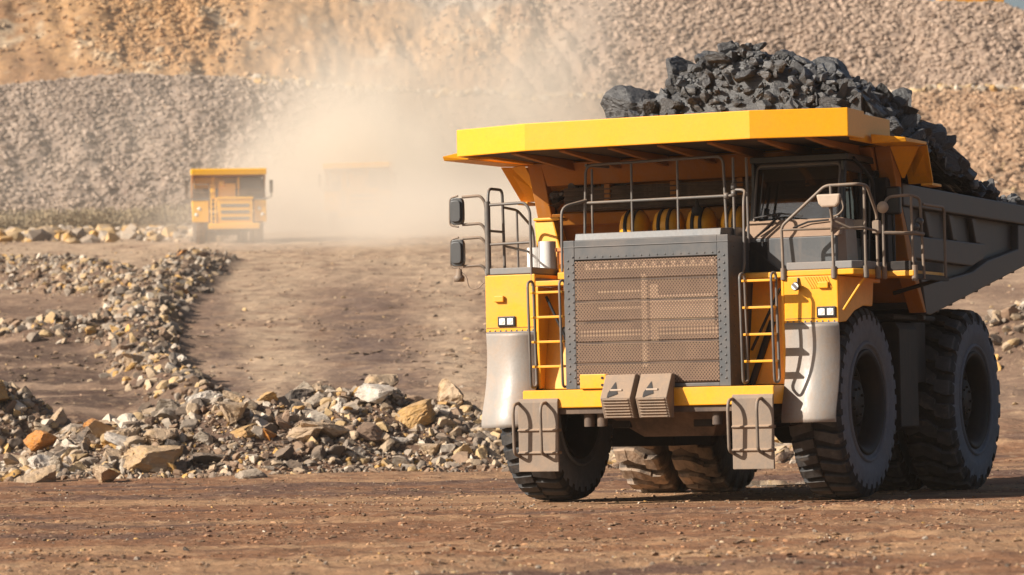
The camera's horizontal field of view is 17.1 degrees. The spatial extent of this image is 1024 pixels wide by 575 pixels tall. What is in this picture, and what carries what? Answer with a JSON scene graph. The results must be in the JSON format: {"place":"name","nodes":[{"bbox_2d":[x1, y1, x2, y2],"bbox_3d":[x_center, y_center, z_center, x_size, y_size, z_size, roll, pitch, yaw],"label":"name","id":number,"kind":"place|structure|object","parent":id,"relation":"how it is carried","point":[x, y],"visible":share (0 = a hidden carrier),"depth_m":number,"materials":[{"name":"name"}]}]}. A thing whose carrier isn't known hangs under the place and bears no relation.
{"place":"outdoors","nodes":[
{"label":"outdoors","id":0,"kind":"place"},
{"bbox_2d":[0,0,1023,574],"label":"ground","id":1,"kind":"structure","parent":0,"point":[330,26],"depth_m":123.11,"materials":[{"name":"soil"}]},
{"bbox_2d":[0,380,8,402],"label":"rock","id":2,"kind":"object","parent":1,"relation":"on","point":[3,395],"visible":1,"depth_m":79.08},
{"bbox_2d":[3,452,19,465],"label":"rock","id":3,"kind":"object","parent":1,"relation":"on","point":[8,458],"visible":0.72,"depth_m":70.75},
{"bbox_2d":[14,465,56,482],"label":"boulder","id":4,"kind":"object","parent":1,"relation":"on","point":[46,474],"visible":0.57,"depth_m":67.36,"materials":[{"name":"stone"}]},
{"bbox_2d":[23,430,58,451],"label":"boulder","id":5,"kind":"object","parent":1,"relation":"on","point":[35,440],"visible":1,"depth_m":71.64,"materials":[{"name":"stone"}]},
{"bbox_2d":[27,454,63,471],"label":"rock","id":6,"kind":"object","parent":1,"relation":"on","point":[38,461],"visible":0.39,"depth_m":69.32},
{"bbox_2d":[49,455,63,471],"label":"rock","id":7,"kind":"object","parent":1,"relation":"on","point":[56,461],"visible":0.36,"depth_m":69.24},
{"bbox_2d":[83,418,98,426],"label":"rock","id":8,"kind":"object","parent":1,"relation":"on","point":[88,422],"visible":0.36,"depth_m":72.37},
{"bbox_2d":[88,420,115,437],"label":"rock","id":9,"kind":"object","parent":1,"relation":"on","point":[98,429],"visible":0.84,"depth_m":71.00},
{"bbox_2d":[92,465,120,482],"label":"boulder","id":10,"kind":"object","parent":1,"relation":"on","point":[102,474],"visible":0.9,"depth_m":66.81,"materials":[{"name":"stone"}]},
{"bbox_2d":[0,202,216,229],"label":"scrub","id":11,"kind":"object","parent":1,"relation":"on","point":[162,216],"visible":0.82,"depth_m":276.19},
{"bbox_2d":[102,323,117,330],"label":"rock","id":12,"kind":"object","parent":1,"relation":"on","point":[105,326],"visible":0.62,"depth_m":119.28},
{"bbox_2d":[0,219,229,243],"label":"scree","id":13,"kind":"structure","parent":1,"relation":"on","point":[70,234],"depth_m":251.77,"materials":[{"name":"stone"}]},
{"bbox_2d":[104,431,127,446],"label":"rock","id":14,"kind":"object","parent":1,"relation":"on","point":[114,439],"visible":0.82,"depth_m":70.47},
{"bbox_2d":[107,427,140,435],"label":"rock","id":15,"kind":"object","parent":1,"relation":"on","point":[134,431],"visible":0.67,"depth_m":70.95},
{"bbox_2d":[116,286,131,294],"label":"rock","id":16,"kind":"object","parent":1,"relation":"on","point":[121,290],"visible":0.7,"depth_m":140.86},
{"bbox_2d":[144,416,155,425],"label":"rock","id":17,"kind":"object","parent":1,"relation":"on","point":[150,420],"visible":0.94,"depth_m":71.77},
{"bbox_2d":[123,445,183,471],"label":"boulder","id":18,"kind":"object","parent":1,"relation":"on","point":[144,458],"visible":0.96,"depth_m":69.27,"materials":[{"name":"stone"}]},
{"bbox_2d":[143,428,178,444],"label":"rock","id":19,"kind":"object","parent":1,"relation":"on","point":[159,436],"visible":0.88,"depth_m":70.46,"materials":[{"name":"stone"}]},
{"bbox_2d":[157,292,172,300],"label":"rock","id":20,"kind":"object","parent":1,"relation":"on","point":[163,296],"visible":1,"depth_m":138.76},
{"bbox_2d":[154,407,178,419],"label":"rock","id":21,"kind":"object","parent":1,"relation":"on","point":[169,413],"visible":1,"depth_m":71.94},
{"bbox_2d":[155,399,179,410],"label":"rock","id":22,"kind":"object","parent":1,"relation":"on","point":[165,403],"visible":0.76,"depth_m":72.36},
{"bbox_2d":[167,461,186,472],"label":"rock","id":23,"kind":"object","parent":1,"relation":"on","point":[181,465],"visible":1,"depth_m":69.41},
{"bbox_2d":[165,438,189,454],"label":"boulder","id":24,"kind":"object","parent":1,"relation":"on","point":[174,442],"visible":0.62,"depth_m":70.36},
{"bbox_2d":[184,373,202,379],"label":"rock","id":25,"kind":"object","parent":1,"relation":"on","point":[198,376],"visible":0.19,"depth_m":93.47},
{"bbox_2d":[193,430,212,444],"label":"boulder","id":26,"kind":"object","parent":1,"relation":"on","point":[203,437],"visible":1,"depth_m":70.65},
{"bbox_2d":[185,390,222,401],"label":"rock","id":27,"kind":"object","parent":1,"relation":"on","point":[209,394],"visible":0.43,"depth_m":72.94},
{"bbox_2d":[188,452,231,463],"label":"boulder","id":28,"kind":"object","parent":1,"relation":"on","point":[201,457],"visible":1,"depth_m":69.91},
{"bbox_2d":[185,168,272,243],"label":"haul truck","id":29,"kind":"object","parent":1,"relation":"on","point":[234,197],"visible":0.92,"depth_m":235.16,"materials":[{"name":"yellow paint"}]},
{"bbox_2d":[215,401,248,424],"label":"boulder","id":30,"kind":"object","parent":1,"relation":"on","point":[233,412],"visible":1,"depth_m":71.31,"materials":[{"name":"stone"}]},
{"bbox_2d":[230,423,258,437],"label":"boulder","id":31,"kind":"object","parent":1,"relation":"on","point":[243,431],"visible":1,"depth_m":70.86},
{"bbox_2d":[235,468,267,478],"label":"boulder","id":32,"kind":"object","parent":1,"relation":"on","point":[254,473],"visible":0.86,"depth_m":67.16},
{"bbox_2d":[0,237,532,403],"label":"clods","id":33,"kind":"object","parent":1,"relation":"on","point":[320,330],"visible":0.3,"depth_m":126.55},
{"bbox_2d":[257,391,277,402],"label":"rock","id":34,"kind":"object","parent":1,"relation":"on","point":[268,396],"visible":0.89,"depth_m":72.68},
{"bbox_2d":[263,428,276,440],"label":"boulder","id":35,"kind":"object","parent":1,"relation":"on","point":[268,434],"visible":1,"depth_m":70.98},
{"bbox_2d":[275,416,292,430],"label":"boulder","id":36,"kind":"object","parent":1,"relation":"on","point":[281,423],"visible":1,"depth_m":71.41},
{"bbox_2d":[284,388,315,400],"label":"rock","id":37,"kind":"object","parent":1,"relation":"on","point":[299,394],"visible":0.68,"depth_m":73.34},
{"bbox_2d":[293,380,313,389],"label":"rock","id":38,"kind":"object","parent":1,"relation":"on","point":[304,385],"visible":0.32,"depth_m":74.07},
{"bbox_2d":[286,424,322,440],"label":"rock","id":39,"kind":"object","parent":1,"relation":"on","point":[297,432],"visible":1,"depth_m":71.01,"materials":[{"name":"stone"}]},
{"bbox_2d":[334,401,343,411],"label":"rock","id":40,"kind":"object","parent":1,"relation":"on","point":[338,406],"visible":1,"depth_m":72.53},
{"bbox_2d":[345,450,356,457],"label":"rock","id":41,"kind":"object","parent":1,"relation":"on","point":[350,453],"visible":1,"depth_m":70.56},
{"bbox_2d":[318,161,403,230],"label":"haul truck","id":42,"kind":"object","parent":1,"relation":"on","point":[362,188],"visible":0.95,"depth_m":260.84,"materials":[{"name":"yellow paint"}]},
{"bbox_2d":[356,422,382,441],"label":"boulder","id":43,"kind":"object","parent":1,"relation":"on","point":[369,431],"visible":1,"depth_m":71.50,"materials":[{"name":"stone"}]},
{"bbox_2d":[355,383,393,403],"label":"boulder","id":44,"kind":"object","parent":1,"relation":"on","point":[374,393],"visible":1,"depth_m":72.93,"materials":[{"name":"stone"}]},
{"bbox_2d":[364,374,398,386],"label":"rock","id":45,"kind":"object","parent":1,"relation":"on","point":[392,380],"visible":0.53,"depth_m":74.05,"materials":[{"name":"stone"}]},
{"bbox_2d":[0,380,796,481],"bbox_3d":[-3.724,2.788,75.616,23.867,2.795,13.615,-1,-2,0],"label":"rubble","id":46,"kind":"object","parent":1,"relation":"on","point":[75,457],"visible":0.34,"depth_m":71.67,"materials":[{"name":"stone"}]},
{"bbox_2d":[50,407,66,427],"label":"rock","id":47,"kind":"object","parent":46,"relation":"on","point":[59,416],"visible":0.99,"depth_m":79.16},
{"bbox_2d":[51,446,69,456],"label":"rock","id":48,"kind":"object","parent":46,"relation":"on","point":[59,453],"visible":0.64,"depth_m":70.46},
{"bbox_2d":[56,422,83,436],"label":"rock","id":49,"kind":"object","parent":46,"relation":"on","point":[71,425],"visible":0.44,"depth_m":72.62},
{"bbox_2d":[76,423,111,443],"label":"rock","id":50,"kind":"object","parent":46,"relation":"on","point":[80,437],"visible":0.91,"depth_m":71.17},
{"bbox_2d":[103,448,123,458],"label":"rock","id":51,"kind":"object","parent":46,"relation":"on","point":[112,452],"visible":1,"depth_m":69.77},
{"bbox_2d":[222,390,243,401],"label":"rock","id":52,"kind":"object","parent":46,"relation":"on","point":[232,396],"visible":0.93,"depth_m":72.37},
{"bbox_2d":[305,393,326,406],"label":"rock","id":53,"kind":"object","parent":46,"relation":"on","point":[314,400],"visible":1,"depth_m":72.89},
{"bbox_2d":[300,421,347,437],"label":"rock","id":54,"kind":"object","parent":46,"relation":"on","point":[330,430],"visible":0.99,"depth_m":71.24,"materials":[{"name":"stone"}]},
{"bbox_2d":[437,379,463,405],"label":"rock","id":55,"kind":"object","parent":46,"relation":"on","point":[449,391],"visible":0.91,"depth_m":73.67,"materials":[{"name":"stone"}]},
{"bbox_2d":[394,437,412,443],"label":"boulder","id":56,"kind":"object","parent":1,"relation":"on","point":[401,440],"visible":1,"depth_m":71.70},
{"bbox_2d":[394,399,435,428],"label":"boulder","id":57,"kind":"object","parent":1,"relation":"on","point":[422,412],"visible":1,"depth_m":72.46,"materials":[{"name":"stone"}]},
{"bbox_2d":[414,443,441,456],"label":"boulder","id":58,"kind":"object","parent":1,"relation":"on","point":[429,449],"visible":1,"depth_m":71.38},
{"bbox_2d":[487,442,500,459],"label":"rock","id":59,"kind":"object","parent":1,"relation":"on","point":[492,447],"visible":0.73,"depth_m":71.58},
{"bbox_2d":[0,72,1023,222],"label":"scree","id":60,"kind":"structure","parent":1,"relation":"on","point":[1013,119],"depth_m":304.45,"materials":[{"name":"stone"}]},
{"bbox_2d":[0,0,1023,92],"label":"scree","id":61,"kind":"structure","parent":1,"relation":"on","point":[1013,63],"depth_m":334.87,"materials":[{"name":"stone"}]},
{"bbox_2d":[0,247,1023,411],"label":"rubble","id":62,"kind":"object","parent":1,"relation":"on","point":[132,309],"visible":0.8,"depth_m":123.06,"materials":[{"name":"stone"}]},
{"bbox_2d":[123,353,144,366],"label":"rock","id":63,"kind":"object","parent":62,"relation":"on","point":[128,359],"visible":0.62,"depth_m":102.85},
{"bbox_2d":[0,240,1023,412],"bbox_3d":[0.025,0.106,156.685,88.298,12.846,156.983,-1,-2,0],"label":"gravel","id":64,"kind":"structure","parent":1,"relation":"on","point":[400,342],"depth_m":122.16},
{"bbox_2d":[250,73,1023,101],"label":"scree","id":65,"kind":"structure","parent":1,"relation":"on","point":[476,90],"depth_m":313.53,"materials":[{"name":"stone"}]},
{"bbox_2d":[443,107,1023,500],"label":"haul truck","id":66,"kind":"object","parent":1,"relation":"on","point":[715,301],"visible":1,"depth_m":48.25,"materials":[{"name":"metal"}]},
{"bbox_2d":[548,56,992,208],"bbox_3d":[4.409,-2.199,53.357,5.160,2.357,7.480,-2,-2,24],"label":"coal heap","id":67,"kind":"object","parent":66,"relation":"in","point":[773,85],"visible":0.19,"depth_m":50.41,"materials":[{"name":"stone"}]},
{"bbox_2d":[600,85,657,118],"bbox_3d":[1.964,-2.764,52.957,1.207,0.791,0.544,-1,-2,4],"label":"coal lump","id":68,"kind":"object","parent":67,"relation":"on","point":[618,101],"visible":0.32,"depth_m":52.97,"materials":[{"name":"stone"}]},
{"bbox_2d":[627,109,638,116],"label":"coal lump","id":69,"kind":"object","parent":67,"relation":"on","point":[631,113],"visible":0.24,"depth_m":51.39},
{"bbox_2d":[636,90,656,113],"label":"coal lump","id":70,"kind":"object","parent":67,"relation":"on","point":[648,94],"visible":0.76,"depth_m":51.25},
{"bbox_2d":[643,99,658,115],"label":"coal lump","id":71,"kind":"object","parent":67,"relation":"on","point":[650,107],"visible":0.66,"depth_m":50.81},
{"bbox_2d":[665,78,674,93],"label":"coal lump","id":72,"kind":"object","parent":67,"relation":"on","point":[669,85],"visible":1,"depth_m":51.02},
{"bbox_2d":[659,98,684,115],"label":"coal lump","id":73,"kind":"object","parent":67,"relation":"on","point":[665,104],"visible":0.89,"depth_m":50.64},
{"bbox_2d":[666,55,694,83],"bbox_3d":[2.668,-3.167,51.983,0.735,0.731,0.414,0,-2,-23],"label":"coal lump","id":74,"kind":"object","parent":67,"relation":"on","point":[675,65],"visible":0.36,"depth_m":51.78,"materials":[{"name":"stone"}]},
{"bbox_2d":[686,96,702,105],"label":"coal lump","id":75,"kind":"object","parent":67,"relation":"on","point":[692,100],"visible":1,"depth_m":50.40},
{"bbox_2d":[694,53,706,62],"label":"coal lump","id":76,"kind":"object","parent":67,"relation":"on","point":[698,56],"visible":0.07,"depth_m":51.89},
{"bbox_2d":[704,69,714,79],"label":"coal lump","id":77,"kind":"object","parent":67,"relation":"on","point":[707,72],"visible":1,"depth_m":50.51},
{"bbox_2d":[704,52,730,64],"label":"coal lump","id":78,"kind":"object","parent":67,"relation":"on","point":[710,59],"visible":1,"depth_m":50.50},
{"bbox_2d":[717,42,740,57],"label":"coal lump","id":79,"kind":"object","parent":67,"relation":"on","point":[724,47],"visible":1,"depth_m":50.70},
{"bbox_2d":[735,69,755,78],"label":"coal lump","id":80,"kind":"object","parent":67,"relation":"on","point":[745,74],"visible":1,"depth_m":50.17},
{"bbox_2d":[774,60,787,71],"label":"coal lump","id":81,"kind":"object","parent":67,"relation":"on","point":[780,65],"visible":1,"depth_m":50.02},
{"bbox_2d":[549,43,1023,205],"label":"coal pieces","id":82,"kind":"object","parent":67,"relation":"on","point":[684,87],"visible":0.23,"depth_m":50.48,"materials":[{"name":"stone"}]},
{"bbox_2d":[667,109,679,114],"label":"coal lump","id":83,"kind":"object","parent":82,"relation":"on","point":[672,112],"visible":0.61,"depth_m":50.54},
{"bbox_2d":[752,42,766,49],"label":"coal lump","id":84,"kind":"object","parent":82,"relation":"on","point":[761,45],"visible":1,"depth_m":50.62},
{"bbox_2d":[786,55,815,66],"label":"coal lump","id":85,"kind":"object","parent":82,"relation":"on","point":[804,60],"visible":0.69,"depth_m":50.53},
{"bbox_2d":[798,68,811,84],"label":"coal lump","id":86,"kind":"object","parent":82,"relation":"on","point":[806,74],"visible":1,"depth_m":49.95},
{"bbox_2d":[824,60,835,72],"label":"coal lump","id":87,"kind":"object","parent":82,"relation":"on","point":[830,66],"visible":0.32,"depth_m":51.07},
{"bbox_2d":[812,56,851,78],"bbox_3d":[4.837,-3.266,51.365,0.720,0.378,0.559,27,13,7],"label":"coal lump","id":88,"kind":"object","parent":82,"relation":"on","point":[840,65],"visible":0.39,"depth_m":51.30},
{"bbox_2d":[986,178,994,194],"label":"coal lump","id":89,"kind":"object","parent":82,"relation":"on","point":[991,182],"visible":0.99,"depth_m":54.03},
{"bbox_2d":[786,51,795,56],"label":"coal lump","id":90,"kind":"object","parent":67,"relation":"on","point":[791,53],"visible":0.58,"depth_m":50.73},
{"bbox_2d":[775,51,791,57],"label":"coal lump","id":91,"kind":"object","parent":90,"relation":"on","point":[782,54],"visible":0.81,"depth_m":50.57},
{"bbox_2d":[818,96,850,107],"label":"coal lump","id":92,"kind":"object","parent":67,"relation":"on","point":[825,101],"visible":0.6,"depth_m":49.60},
{"bbox_2d":[836,82,847,99],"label":"coal lump","id":93,"kind":"object","parent":67,"relation":"on","point":[842,92],"visible":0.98,"depth_m":49.75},
{"bbox_2d":[839,78,856,100],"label":"coal lump","id":94,"kind":"object","parent":67,"relation":"on","point":[851,86],"visible":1,"depth_m":49.81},
{"bbox_2d":[850,93,864,113],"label":"coal lump","id":95,"kind":"object","parent":67,"relation":"on","point":[859,103],"visible":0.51,"depth_m":49.55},
{"bbox_2d":[859,85,870,96],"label":"coal lump","id":96,"kind":"object","parent":67,"relation":"on","point":[867,88],"visible":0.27,"depth_m":50.68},
{"bbox_2d":[851,88,887,117],"bbox_3d":[5.200,-2.644,49.760,0.678,0.245,0.500,44,2,-3],"label":"coal lump","id":97,"kind":"object","parent":67,"relation":"on","point":[876,110],"visible":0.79,"depth_m":49.58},
{"bbox_2d":[849,90,869,103],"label":"coal lump","id":98,"kind":"object","parent":97,"relation":"on","point":[852,99],"visible":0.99,"depth_m":49.56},
{"bbox_2d":[875,83,893,102],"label":"coal lump","id":99,"kind":"object","parent":67,"relation":"on","point":[881,88],"visible":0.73,"depth_m":51.32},
{"bbox_2d":[884,116,904,135],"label":"coal lump","id":100,"kind":"object","parent":67,"relation":"on","point":[896,128],"visible":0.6,"depth_m":49.51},
{"bbox_2d":[892,95,908,118],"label":"coal lump","id":101,"kind":"object","parent":67,"relation":"on","point":[900,101],"visible":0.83,"depth_m":51.47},
{"bbox_2d":[891,87,911,106],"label":"coal lump","id":102,"kind":"object","parent":67,"relation":"on","point":[902,91],"visible":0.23,"depth_m":52.17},
{"bbox_2d":[886,106,918,115],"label":"coal lump","id":103,"kind":"object","parent":67,"relation":"on","point":[908,110],"visible":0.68,"depth_m":51.58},
{"bbox_2d":[899,114,920,127],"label":"coal lump","id":104,"kind":"object","parent":67,"relation":"on","point":[907,120],"visible":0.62,"depth_m":50.92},
{"bbox_2d":[908,129,924,139],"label":"coal lump","id":105,"kind":"object","parent":67,"relation":"on","point":[919,134],"visible":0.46,"depth_m":50.68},
{"bbox_2d":[921,126,931,135],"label":"coal lump","id":106,"kind":"object","parent":67,"relation":"on","point":[928,130],"visible":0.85,"depth_m":51.07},
{"bbox_2d":[919,120,947,148],"bbox_3d":[6.308,-2.353,51.988,0.680,0.340,0.472,19,18,-25],"label":"coal lump","id":107,"kind":"object","parent":67,"relation":"on","point":[932,126],"visible":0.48,"depth_m":51.95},
{"bbox_2d":[929,123,946,156],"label":"coal lump","id":108,"kind":"object","parent":67,"relation":"on","point":[939,131],"visible":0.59,"depth_m":51.86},
{"bbox_2d":[930,151,960,171],"bbox_3d":[6.597,-1.949,52.071,0.514,0.245,0.357,21,24,-20],"label":"coal lump","id":109,"kind":"object","parent":67,"relation":"on","point":[953,161],"visible":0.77,"depth_m":52.03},
{"bbox_2d":[930,147,960,168],"bbox_3d":[6.596,-2.039,52.285,0.557,0.358,0.400,28,-32,-4],"label":"coal lump","id":110,"kind":"object","parent":67,"relation":"on","point":[957,156],"visible":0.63,"depth_m":52.28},
{"bbox_2d":[942,135,956,150],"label":"coal lump","id":111,"kind":"object","parent":67,"relation":"on","point":[951,141],"visible":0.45,"depth_m":52.01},
{"bbox_2d":[937,149,962,179],"bbox_3d":[6.728,-1.976,52.466,0.435,0.320,0.626,-24,-56,27],"label":"coal lump","id":112,"kind":"object","parent":67,"relation":"on","point":[951,177],"visible":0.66,"depth_m":52.49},
{"bbox_2d":[958,159,969,174],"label":"coal lump","id":113,"kind":"object","parent":67,"relation":"on","point":[965,165],"visible":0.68,"depth_m":52.58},
{"bbox_2d":[952,167,976,191],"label":"coal lump","id":114,"kind":"object","parent":67,"relation":"on","point":[972,171],"visible":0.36,"depth_m":53.36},
{"bbox_2d":[746,480,805,486],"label":"small rocks","id":115,"kind":"object","parent":1,"relation":"on","point":[769,483],"visible":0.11,"depth_m":57.60,"materials":[{"name":"beige stone"}]},
{"bbox_2d":[930,0,1003,2],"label":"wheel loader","id":116,"kind":"object","parent":1,"relation":"on","point":[979,0],"visible":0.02,"depth_m":350.06,"materials":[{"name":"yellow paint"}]},
{"bbox_2d":[979,162,1023,196],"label":"scree","id":117,"kind":"structure","parent":1,"relation":"on","point":[1013,188],"depth_m":284.76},
{"bbox_2d":[0,459,1023,574],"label":"gravel","id":118,"kind":"structure","parent":0,"point":[647,546],"depth_m":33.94,"materials":[{"name":"gravel"}]},
{"bbox_2d":[930,0,1023,9],"label":"sky","id":119,"kind":"structure","parent":0,"point":[1015,3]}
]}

